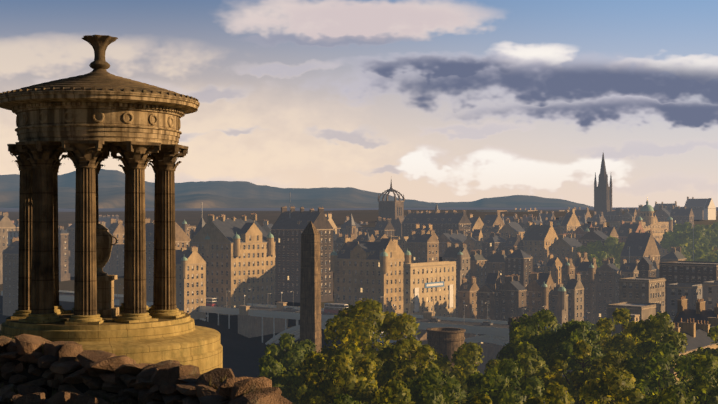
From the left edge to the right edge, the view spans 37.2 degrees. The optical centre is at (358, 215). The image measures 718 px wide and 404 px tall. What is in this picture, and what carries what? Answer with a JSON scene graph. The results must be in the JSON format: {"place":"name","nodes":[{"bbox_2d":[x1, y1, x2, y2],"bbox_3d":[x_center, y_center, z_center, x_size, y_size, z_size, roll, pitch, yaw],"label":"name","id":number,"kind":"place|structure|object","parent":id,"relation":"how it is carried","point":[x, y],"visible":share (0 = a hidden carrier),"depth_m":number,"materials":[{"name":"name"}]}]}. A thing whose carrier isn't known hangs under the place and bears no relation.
{"place":"outdoors","nodes":[
{"label":"outdoors","id":0,"kind":"place"},
{"bbox_2d":[0,396,47,403],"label":"summit path","id":1,"kind":"structure","parent":0,"point":[11,402],"depth_m":13.37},
{"bbox_2d":[1,336,283,403],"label":"wall grass tufts","id":2,"kind":"object","parent":1,"relation":"on","point":[221,381],"visible":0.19,"depth_m":13.01,"materials":[{"name":"green plant"}]},
{"bbox_2d":[0,334,291,403],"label":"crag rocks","id":3,"kind":"object","parent":1,"relation":"on","point":[99,374],"visible":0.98,"depth_m":13.27,"materials":[{"name":"black stone"}]},
{"bbox_2d":[0,169,593,208],"bbox_3d":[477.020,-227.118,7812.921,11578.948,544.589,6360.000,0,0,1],"label":"hills","id":4,"kind":"structure","parent":0,"point":[200,194],"depth_m":9551.00,"materials":[{"name":"grey"}]},
{"bbox_2d":[0,207,717,398],"bbox_3d":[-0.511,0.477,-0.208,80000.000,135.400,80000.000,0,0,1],"label":"ground","id":5,"kind":"structure","parent":0,"point":[242,354],"depth_m":1064.73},
{"bbox_2d":[0,35,222,373],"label":"dugald stewart monument","id":6,"kind":"object","parent":5,"relation":"on","point":[87,123],"visible":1,"depth_m":28.24,"materials":[{"name":"stone"}]},
{"bbox_2d":[0,153,717,403],"bbox_3d":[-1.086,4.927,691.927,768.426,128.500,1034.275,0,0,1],"label":"city buildings","id":7,"kind":"structure","parent":5,"relation":"on","point":[486,280],"depth_m":480.55,"materials":[{"name":"stone"}]},
{"bbox_2d":[257,222,717,403],"bbox_3d":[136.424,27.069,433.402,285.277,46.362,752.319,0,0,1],"label":"hillside trees","id":8,"kind":"object","parent":5,"relation":"on","point":[532,363],"visible":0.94,"depth_m":106.62,"materials":[{"name":"green plant"}]},
{"bbox_2d":[0,0,717,206],"label":"sky","id":9,"kind":"structure","parent":0,"point":[442,101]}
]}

